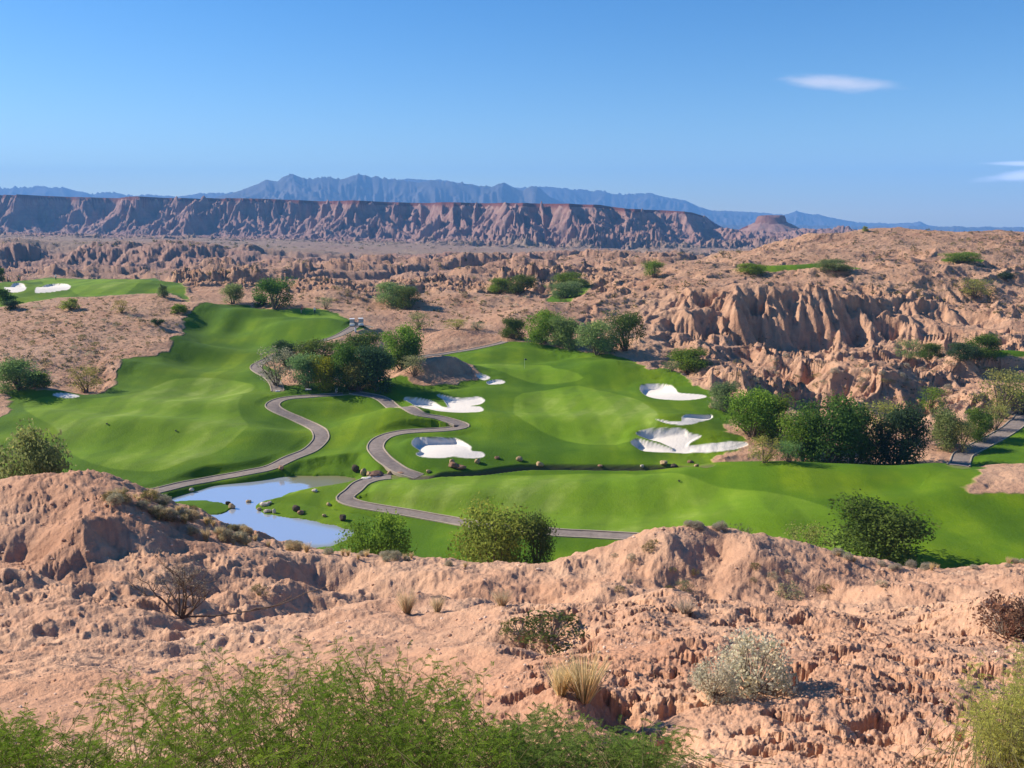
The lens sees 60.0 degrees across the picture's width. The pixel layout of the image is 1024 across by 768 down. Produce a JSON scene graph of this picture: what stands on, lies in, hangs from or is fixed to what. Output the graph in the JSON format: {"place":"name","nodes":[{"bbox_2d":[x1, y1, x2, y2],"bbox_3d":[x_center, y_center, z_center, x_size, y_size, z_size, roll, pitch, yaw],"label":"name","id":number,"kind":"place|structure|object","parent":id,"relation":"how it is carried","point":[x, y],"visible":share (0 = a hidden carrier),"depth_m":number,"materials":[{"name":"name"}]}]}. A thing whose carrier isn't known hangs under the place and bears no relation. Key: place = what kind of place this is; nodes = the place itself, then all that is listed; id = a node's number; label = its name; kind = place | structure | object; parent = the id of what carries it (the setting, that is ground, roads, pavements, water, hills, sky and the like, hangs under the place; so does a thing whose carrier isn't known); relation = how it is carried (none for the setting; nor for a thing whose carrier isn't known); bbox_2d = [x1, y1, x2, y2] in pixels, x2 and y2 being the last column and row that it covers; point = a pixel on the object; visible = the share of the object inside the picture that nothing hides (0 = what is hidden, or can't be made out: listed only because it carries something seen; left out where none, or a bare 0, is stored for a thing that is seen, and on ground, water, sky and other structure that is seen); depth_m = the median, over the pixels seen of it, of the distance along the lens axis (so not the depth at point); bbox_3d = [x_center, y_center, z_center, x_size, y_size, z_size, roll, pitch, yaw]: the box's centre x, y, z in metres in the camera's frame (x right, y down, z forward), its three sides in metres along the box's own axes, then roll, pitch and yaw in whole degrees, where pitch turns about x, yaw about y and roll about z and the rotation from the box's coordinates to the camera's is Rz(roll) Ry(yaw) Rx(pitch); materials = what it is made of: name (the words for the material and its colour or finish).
{"place":"outdoors","nodes":[
{"label":"outdoors","id":0,"kind":"place"},
{"bbox_2d":[150,392,365,492],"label":"cart path","id":1,"kind":"structure","parent":0,"point":[321,437],"depth_m":134.82,"materials":[{"name":"concrete"}]},
{"bbox_2d":[171,476,355,547],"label":"pond water","id":2,"kind":"structure","parent":0,"point":[281,528],"depth_m":112.60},
{"bbox_2d":[250,325,372,390],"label":"cart path","id":3,"kind":"structure","parent":0,"point":[253,366],"depth_m":183.99,"materials":[{"name":"concrete"}]},
{"bbox_2d":[349,391,469,478],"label":"cart path","id":4,"kind":"structure","parent":0,"point":[381,455],"depth_m":138.44,"materials":[{"name":"concrete"}]},
{"bbox_2d":[418,341,506,357],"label":"cart path","id":5,"kind":"structure","parent":0,"point":[475,348],"depth_m":197.81,"materials":[{"name":"concrete"}]},
{"bbox_2d":[0,178,937,226],"bbox_3d":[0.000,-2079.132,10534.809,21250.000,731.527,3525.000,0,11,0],"label":"mountains","id":6,"kind":"structure","parent":0,"point":[649,201],"depth_m":10625.89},
{"bbox_2d":[336,474,638,539],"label":"cart path","id":7,"kind":"structure","parent":0,"point":[348,493],"depth_m":108.57,"materials":[{"name":"concrete"}]},
{"bbox_2d":[0,194,1023,767],"bbox_3d":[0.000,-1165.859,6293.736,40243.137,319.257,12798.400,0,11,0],"label":"ground","id":8,"kind":"structure","parent":0,"point":[796,314],"depth_m":45.96,"materials":[{"name":"stone"}]},
{"bbox_2d":[0,417,76,478],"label":"tree","id":9,"kind":"object","parent":8,"relation":"on","point":[35,451],"visible":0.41,"depth_m":58.65,"materials":[{"name":"green plant"}]},
{"bbox_2d":[32,371,52,387],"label":"bush","id":10,"kind":"object","parent":8,"relation":"on","point":[46,383],"visible":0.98,"depth_m":158.54,"materials":[{"name":"green plant"}]},
{"bbox_2d":[56,298,80,309],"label":"bush","id":11,"kind":"object","parent":8,"relation":"on","point":[69,304],"visible":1,"depth_m":215.81,"materials":[{"name":"green plant"}]},
{"bbox_2d":[67,365,106,392],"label":"tree","id":12,"kind":"object","parent":8,"relation":"on","point":[82,387],"visible":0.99,"depth_m":163.64,"materials":[{"name":"green plant"}]},
{"bbox_2d":[0,703,201,767],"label":"mesquite shrub","id":13,"kind":"object","parent":8,"relation":"on","point":[9,753],"visible":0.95,"depth_m":5.95,"materials":[{"name":"green plant"}]},
{"bbox_2d":[106,492,124,505],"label":"desert shrub","id":14,"kind":"object","parent":8,"relation":"on","point":[120,499],"visible":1,"depth_m":45.60,"materials":[{"name":"beige plant"}]},
{"bbox_2d":[124,548,331,618],"bbox_3d":[-9.235,6.543,28.149,6.783,2.141,2.065,3,11,15],"label":"bare shrub","id":15,"kind":"object","parent":8,"relation":"on","point":[179,583],"visible":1,"depth_m":28.38,"materials":[{"name":"brown plant"}]},
{"bbox_2d":[218,283,245,303],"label":"tree","id":16,"kind":"object","parent":8,"relation":"on","point":[232,290],"visible":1,"depth_m":233.53,"materials":[{"name":"green plant"}]},
{"bbox_2d":[268,340,297,367],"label":"tree","id":17,"kind":"object","parent":8,"relation":"on","point":[282,344],"visible":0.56,"depth_m":180.85,"materials":[{"name":"green plant"}]},
{"bbox_2d":[75,635,502,767],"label":"mesquite shrub","id":18,"kind":"object","parent":8,"relation":"on","point":[306,674],"visible":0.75,"depth_m":7.31,"materials":[{"name":"green plant"}]},
{"bbox_2d":[292,337,339,361],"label":"tree","id":19,"kind":"object","parent":8,"relation":"on","point":[312,345],"visible":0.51,"depth_m":177.50,"materials":[{"name":"green plant"}]},
{"bbox_2d":[47,660,586,767],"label":"mesquite shrub","id":20,"kind":"object","parent":8,"relation":"on","point":[437,756],"visible":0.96,"depth_m":6.36,"materials":[{"name":"green plant"}]},
{"bbox_2d":[339,328,387,361],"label":"tree","id":21,"kind":"object","parent":8,"relation":"on","point":[368,340],"visible":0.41,"depth_m":185.02,"materials":[{"name":"green plant"}]},
{"bbox_2d":[334,509,416,555],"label":"tree","id":22,"kind":"object","parent":8,"relation":"on","point":[394,534],"visible":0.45,"depth_m":74.98,"materials":[{"name":"green plant"}]},
{"bbox_2d":[373,280,408,307],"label":"tree","id":23,"kind":"object","parent":8,"relation":"on","point":[388,293],"visible":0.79,"depth_m":243.98,"materials":[{"name":"green plant"}]},
{"bbox_2d":[378,322,425,369],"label":"tree","id":24,"kind":"object","parent":8,"relation":"on","point":[406,333],"visible":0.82,"depth_m":173.49,"materials":[{"name":"green plant"}]},
{"bbox_2d":[393,285,420,309],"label":"tree","id":25,"kind":"object","parent":8,"relation":"on","point":[409,292],"visible":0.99,"depth_m":239.05,"materials":[{"name":"green plant"}]},
{"bbox_2d":[393,338,420,367],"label":"tree","id":26,"kind":"object","parent":8,"relation":"on","point":[399,357],"visible":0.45,"depth_m":173.77,"materials":[{"name":"green plant"}]},
{"bbox_2d":[394,585,420,614],"bbox_3d":[-2.877,5.928,24.154,0.712,0.750,0.714,8,13,35],"label":"grass tuft","id":27,"kind":"object","parent":8,"relation":"on","point":[406,604],"visible":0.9,"depth_m":24.12,"materials":[{"name":"beige plant"}]},
{"bbox_2d":[397,354,426,376],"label":"bush","id":28,"kind":"object","parent":8,"relation":"on","point":[417,365],"visible":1,"depth_m":167.72,"materials":[{"name":"green plant"}]},
{"bbox_2d":[402,310,432,329],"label":"bush","id":29,"kind":"object","parent":8,"relation":"on","point":[419,323],"visible":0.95,"depth_m":213.16,"materials":[{"name":"green plant"}]},
{"bbox_2d":[428,594,445,611],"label":"grass tuft","id":30,"kind":"object","parent":8,"relation":"on","point":[437,607],"visible":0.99,"depth_m":23.56,"materials":[{"name":"beige plant"}]},
{"bbox_2d":[486,277,510,294],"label":"bush","id":31,"kind":"object","parent":8,"relation":"on","point":[497,285],"visible":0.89,"depth_m":287.36,"materials":[{"name":"green plant"}]},
{"bbox_2d":[489,587,512,605],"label":"grass tuft","id":32,"kind":"object","parent":8,"relation":"on","point":[502,599],"visible":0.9,"depth_m":21.75,"materials":[{"name":"beige plant"}]},
{"bbox_2d":[0,230,1023,401],"bbox_3d":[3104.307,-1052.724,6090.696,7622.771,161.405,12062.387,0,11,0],"label":"desert scrub","id":33,"kind":"object","parent":8,"relation":"on","point":[210,272],"visible":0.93,"depth_m":244.88,"materials":[{"name":"green plant"}]},
{"bbox_2d":[0,495,1023,761],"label":"loose stones","id":34,"kind":"object","parent":8,"relation":"on","point":[452,631],"visible":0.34,"depth_m":18.65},
{"bbox_2d":[0,259,1023,568],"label":"fairway turf","id":35,"kind":"structure","parent":8,"relation":"on","point":[190,405],"depth_m":132.05,"materials":[{"name":"plant"}]},
{"bbox_2d":[0,288,18,301],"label":"bush","id":36,"kind":"object","parent":35,"relation":"on","point":[5,297],"visible":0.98,"depth_m":227.38,"materials":[{"name":"green plant"}]},
{"bbox_2d":[0,357,52,393],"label":"tree","id":37,"kind":"object","parent":35,"relation":"on","point":[13,368],"visible":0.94,"depth_m":157.37,"materials":[{"name":"green plant"}]},
{"bbox_2d":[35,283,70,292],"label":"sand bunker","id":38,"kind":"object","parent":35,"relation":"on","point":[54,287],"visible":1,"depth_m":246.81},
{"bbox_2d":[251,276,297,309],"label":"tree","id":39,"kind":"object","parent":35,"relation":"on","point":[270,286],"visible":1,"depth_m":227.30,"materials":[{"name":"green plant"}]},
{"bbox_2d":[254,345,297,386],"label":"tree","id":40,"kind":"object","parent":35,"relation":"on","point":[272,376],"visible":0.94,"depth_m":166.68,"materials":[{"name":"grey plant"}]},
{"bbox_2d":[282,351,327,388],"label":"tree","id":41,"kind":"object","parent":35,"relation":"on","point":[301,364],"visible":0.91,"depth_m":162.98,"materials":[{"name":"green plant"}]},
{"bbox_2d":[305,353,339,390],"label":"tree","id":42,"kind":"object","parent":35,"relation":"on","point":[325,379],"visible":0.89,"depth_m":162.76,"materials":[{"name":"green plant"}]},
{"bbox_2d":[329,338,368,392],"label":"tree","id":43,"kind":"object","parent":35,"relation":"on","point":[343,355],"visible":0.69,"depth_m":162.84,"materials":[{"name":"green plant"}]},
{"bbox_2d":[338,357,373,391],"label":"tree","id":44,"kind":"object","parent":35,"relation":"on","point":[356,371],"visible":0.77,"depth_m":162.21,"materials":[{"name":"green plant"}]},
{"bbox_2d":[349,343,395,393],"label":"tree","id":45,"kind":"object","parent":35,"relation":"on","point":[378,364],"visible":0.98,"depth_m":161.12,"materials":[{"name":"green plant"}]},
{"bbox_2d":[404,393,484,411],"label":"sand bunker","id":46,"kind":"object","parent":35,"relation":"on","point":[456,404],"visible":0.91,"depth_m":156.49},
{"bbox_2d":[412,437,485,457],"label":"sand bunker","id":47,"kind":"object","parent":35,"relation":"on","point":[436,447],"visible":0.95,"depth_m":130.15},
{"bbox_2d":[446,491,537,562],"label":"tree","id":48,"kind":"object","parent":35,"relation":"on","point":[487,542],"visible":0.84,"depth_m":78.96,"materials":[{"name":"green plant"}]},
{"bbox_2d":[518,509,559,563],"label":"tree","id":49,"kind":"object","parent":35,"relation":"on","point":[543,538],"visible":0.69,"depth_m":80.11,"materials":[{"name":"green plant"}]},
{"bbox_2d":[519,307,562,345],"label":"tree","id":50,"kind":"object","parent":35,"relation":"on","point":[539,330],"visible":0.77,"depth_m":197.33,"materials":[{"name":"green plant"}]},
{"bbox_2d":[543,314,581,349],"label":"tree","id":51,"kind":"object","parent":35,"relation":"on","point":[563,334],"visible":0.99,"depth_m":192.55,"materials":[{"name":"green plant"}]},
{"bbox_2d":[543,280,586,298],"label":"bush","id":52,"kind":"object","parent":35,"relation":"on","point":[567,289],"visible":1,"depth_m":260.26,"materials":[{"name":"green plant"}]},
{"bbox_2d":[550,271,591,286],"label":"tree","id":53,"kind":"object","parent":35,"relation":"on","point":[565,277],"visible":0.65,"depth_m":282.82,"materials":[{"name":"green plant"}]},
{"bbox_2d":[573,318,622,354],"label":"tree","id":54,"kind":"object","parent":35,"relation":"on","point":[592,333],"visible":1,"depth_m":185.50,"materials":[{"name":"green plant"}]},
{"bbox_2d":[640,383,706,399],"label":"sand bunker","id":55,"kind":"object","parent":35,"relation":"on","point":[662,391],"visible":0.98,"depth_m":160.98},
{"bbox_2d":[657,414,712,424],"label":"sand bunker","id":56,"kind":"object","parent":35,"relation":"on","point":[690,418],"visible":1,"depth_m":138.02},
{"bbox_2d":[631,427,748,452],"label":"sand bunker","id":57,"kind":"object","parent":35,"relation":"on","point":[678,439],"visible":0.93,"depth_m":132.70},
{"bbox_2d":[706,379,739,413],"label":"tree","id":58,"kind":"object","parent":35,"relation":"on","point":[719,391],"visible":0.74,"depth_m":147.10,"materials":[{"name":"green plant"}]},
{"bbox_2d":[748,433,782,463],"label":"bush","id":59,"kind":"object","parent":35,"relation":"on","point":[769,452],"visible":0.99,"depth_m":114.35,"materials":[{"name":"green plant"}]},
{"bbox_2d":[777,440,802,461],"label":"bush","id":60,"kind":"object","parent":35,"relation":"on","point":[786,451],"visible":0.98,"depth_m":113.40,"materials":[{"name":"green plant"}]},
{"bbox_2d":[774,404,827,462],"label":"tree","id":61,"kind":"object","parent":35,"relation":"on","point":[792,433],"visible":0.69,"depth_m":125.03,"materials":[{"name":"green plant"}]},
{"bbox_2d":[781,520,834,547],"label":"bush","id":62,"kind":"object","parent":35,"relation":"on","point":[813,533],"visible":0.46,"depth_m":82.13,"materials":[{"name":"green plant"}]},
{"bbox_2d":[784,390,877,462],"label":"tree","id":63,"kind":"object","parent":35,"relation":"on","point":[839,423],"visible":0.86,"depth_m":123.25,"materials":[{"name":"green plant"}]},
{"bbox_2d":[829,399,884,464],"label":"tree","id":64,"kind":"object","parent":35,"relation":"on","point":[860,456],"visible":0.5,"depth_m":124.65,"materials":[{"name":"green plant"}]},
{"bbox_2d":[817,488,942,566],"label":"tree","id":65,"kind":"object","parent":35,"relation":"on","point":[878,533],"visible":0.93,"depth_m":82.30,"materials":[{"name":"green plant"}]},
{"bbox_2d":[865,398,933,464],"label":"tree","id":66,"kind":"object","parent":35,"relation":"on","point":[905,420],"visible":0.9,"depth_m":123.13,"materials":[{"name":"green plant"}]},
{"bbox_2d":[497,316,528,340],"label":"tree","id":67,"kind":"object","parent":8,"relation":"on","point":[513,328],"visible":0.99,"depth_m":203.51,"materials":[{"name":"green plant"}]},
{"bbox_2d":[498,617,536,644],"bbox_3d":[0.141,5.064,18.452,0.899,0.370,0.839,5,12,27],"label":"desert shrub","id":68,"kind":"object","parent":8,"relation":"on","point":[508,623],"visible":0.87,"depth_m":18.47,"materials":[{"name":"green plant"}]},
{"bbox_2d":[502,274,538,293],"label":"bush","id":69,"kind":"object","parent":8,"relation":"on","point":[522,281],"visible":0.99,"depth_m":283.37,"materials":[{"name":"green plant"}]},
{"bbox_2d":[515,608,586,654],"bbox_3d":[0.826,5.032,18.196,1.804,0.672,1.573,-5,12,-23],"label":"desert shrub","id":70,"kind":"object","parent":8,"relation":"on","point":[547,636],"visible":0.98,"depth_m":18.11,"materials":[{"name":"green plant"}]},
{"bbox_2d":[544,656,580,695],"bbox_3d":[0.597,3.498,10.549,0.458,0.469,0.456,2,11,13],"label":"grass tuft","id":71,"kind":"object","parent":8,"relation":"on","point":[559,688],"visible":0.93,"depth_m":10.52,"materials":[{"name":"beige plant"}]},
{"bbox_2d":[557,644,612,703],"bbox_3d":[0.872,3.452,10.492,0.681,0.632,0.684,4,11,21],"label":"grass tuft","id":72,"kind":"object","parent":8,"relation":"on","point":[585,686],"visible":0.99,"depth_m":10.44,"materials":[{"name":"beige plant"}]},
{"bbox_2d":[452,702,775,767],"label":"mesquite shrub","id":73,"kind":"object","parent":8,"relation":"on","point":[548,754],"visible":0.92,"depth_m":6.65,"materials":[{"name":"green plant"}]},
{"bbox_2d":[602,309,646,350],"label":"tree","id":74,"kind":"object","parent":8,"relation":"on","point":[627,324],"visible":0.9,"depth_m":189.36,"materials":[{"name":"green plant"}]},
{"bbox_2d":[640,259,665,277],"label":"tree","id":75,"kind":"object","parent":8,"relation":"on","point":[653,266],"visible":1,"depth_m":302.49,"materials":[{"name":"green plant"}]},
{"bbox_2d":[673,597,698,613],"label":"grass tuft","id":76,"kind":"object","parent":8,"relation":"on","point":[687,609],"visible":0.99,"depth_m":18.76,"materials":[{"name":"beige plant"}]},
{"bbox_2d":[666,346,718,372],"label":"bush","id":77,"kind":"object","parent":8,"relation":"on","point":[687,357],"visible":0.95,"depth_m":178.53,"materials":[{"name":"green plant"}]},
{"bbox_2d":[686,656,744,707],"bbox_3d":[2.479,3.600,10.890,0.713,0.524,0.770,-2,11,-10],"label":"brittlebush","id":78,"kind":"object","parent":8,"relation":"on","point":[722,678],"visible":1,"depth_m":10.79,"materials":[{"name":"grey plant"}]},
{"bbox_2d":[733,263,769,274],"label":"bush","id":79,"kind":"object","parent":8,"relation":"on","point":[752,268],"visible":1,"depth_m":277.20,"materials":[{"name":"green plant"}]},
{"bbox_2d":[720,385,783,440],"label":"tree","id":80,"kind":"object","parent":8,"relation":"on","point":[740,405],"visible":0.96,"depth_m":132.08,"materials":[{"name":"green plant"}]},
{"bbox_2d":[710,626,801,698],"bbox_3d":[3.117,3.621,11.475,1.232,0.938,1.196,-2,11,-10],"label":"brittlebush","id":81,"kind":"object","parent":8,"relation":"on","point":[751,684],"visible":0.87,"depth_m":11.33,"materials":[{"name":"grey plant"}]},
{"bbox_2d":[746,392,795,441],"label":"tree","id":82,"kind":"object","parent":8,"relation":"on","point":[783,404],"visible":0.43,"depth_m":134.30,"materials":[{"name":"green plant"}]},
{"bbox_2d":[775,580,804,600],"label":"desert shrub","id":83,"kind":"object","parent":8,"relation":"on","point":[790,594],"visible":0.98,"depth_m":41.99,"materials":[{"name":"green plant"}]},
{"bbox_2d":[813,258,856,271],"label":"bush","id":84,"kind":"object","parent":8,"relation":"on","point":[840,265],"visible":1,"depth_m":269.39,"materials":[{"name":"green plant"}]},
{"bbox_2d":[862,397,902,440],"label":"tree","id":85,"kind":"object","parent":8,"relation":"on","point":[883,408],"visible":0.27,"depth_m":136.70,"materials":[{"name":"green plant"}]},
{"bbox_2d":[894,338,921,362],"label":"bush","id":86,"kind":"object","parent":8,"relation":"on","point":[910,354],"visible":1,"depth_m":186.84,"materials":[{"name":"green plant"}]},
{"bbox_2d":[914,342,945,358],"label":"bush","id":87,"kind":"object","parent":8,"relation":"on","point":[931,348],"visible":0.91,"depth_m":191.09,"materials":[{"name":"green plant"}]},
{"bbox_2d":[916,386,950,413],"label":"tree","id":88,"kind":"object","parent":8,"relation":"on","point":[933,398],"visible":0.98,"depth_m":154.44,"materials":[{"name":"green plant"}]},
{"bbox_2d":[926,404,971,451],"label":"tree","id":89,"kind":"object","parent":8,"relation":"on","point":[946,420],"visible":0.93,"depth_m":131.11,"materials":[{"name":"green plant"}]},
{"bbox_2d":[940,251,984,263],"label":"bush","id":90,"kind":"object","parent":8,"relation":"on","point":[962,256],"visible":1,"depth_m":292.79,"materials":[{"name":"green plant"}]},
{"bbox_2d":[948,419,978,452],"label":"bush","id":91,"kind":"object","parent":8,"relation":"on","point":[964,435],"visible":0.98,"depth_m":129.76,"materials":[{"name":"green plant"}]},
{"bbox_2d":[945,342,982,361],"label":"bush","id":92,"kind":"object","parent":8,"relation":"on","point":[966,352],"visible":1,"depth_m":175.77,"materials":[{"name":"green plant"}]},
{"bbox_2d":[905,640,1023,767],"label":"palo verde shrub","id":93,"kind":"object","parent":8,"relation":"on","point":[999,744],"visible":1,"depth_m":7.34,"materials":[{"name":"green plant"}]},
{"bbox_2d":[959,278,999,298],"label":"shrub","id":94,"kind":"object","parent":8,"relation":"on","point":[973,290],"visible":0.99,"depth_m":247.27,"materials":[{"name":"green plant"}]},
{"bbox_2d":[963,407,998,442],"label":"tree","id":95,"kind":"object","parent":8,"relation":"on","point":[983,422],"visible":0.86,"depth_m":135.01,"materials":[{"name":"green plant"}]},
{"bbox_2d":[963,331,1004,359],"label":"bush","id":96,"kind":"object","parent":8,"relation":"on","point":[989,343],"visible":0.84,"depth_m":177.63,"materials":[{"name":"green plant"}]},
{"bbox_2d":[967,589,1023,643],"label":"desert shrub","id":97,"kind":"object","parent":8,"relation":"on","point":[1002,610],"visible":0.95,"depth_m":16.50,"materials":[{"name":"brown plant"}]},
{"bbox_2d":[969,365,1023,418],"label":"tree","id":98,"kind":"object","parent":8,"relation":"on","point":[1000,398],"visible":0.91,"depth_m":149.28,"materials":[{"name":"green plant"}]},
{"bbox_2d":[981,403,1011,429],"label":"bush","id":99,"kind":"object","parent":8,"relation":"on","point":[998,420],"visible":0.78,"depth_m":139.97,"materials":[{"name":"green plant"}]},
{"bbox_2d":[993,594,1023,639],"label":"desert shrub","id":100,"kind":"object","parent":8,"relation":"on","point":[1013,612],"visible":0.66,"depth_m":16.67,"materials":[{"name":"brown plant"}]},
{"bbox_2d":[1002,372,1023,415],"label":"tree","id":101,"kind":"object","parent":8,"relation":"on","point":[1022,406],"visible":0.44,"depth_m":155.53,"materials":[{"name":"green plant"}]},
{"bbox_2d":[0,0,1023,227],"label":"sky","id":102,"kind":"structure","parent":0,"point":[867,111],"materials":[{"name":"blue"}]},
{"bbox_2d":[216,173,1023,231],"bbox_3d":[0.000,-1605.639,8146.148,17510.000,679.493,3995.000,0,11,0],"label":"mountains","id":103,"kind":"structure","parent":0,"point":[358,187],"depth_m":8187.41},
{"bbox_2d":[946,414,1023,466],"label":"cart path","id":104,"kind":"structure","parent":0,"point":[1012,425],"depth_m":134.72,"materials":[{"name":"concrete"}]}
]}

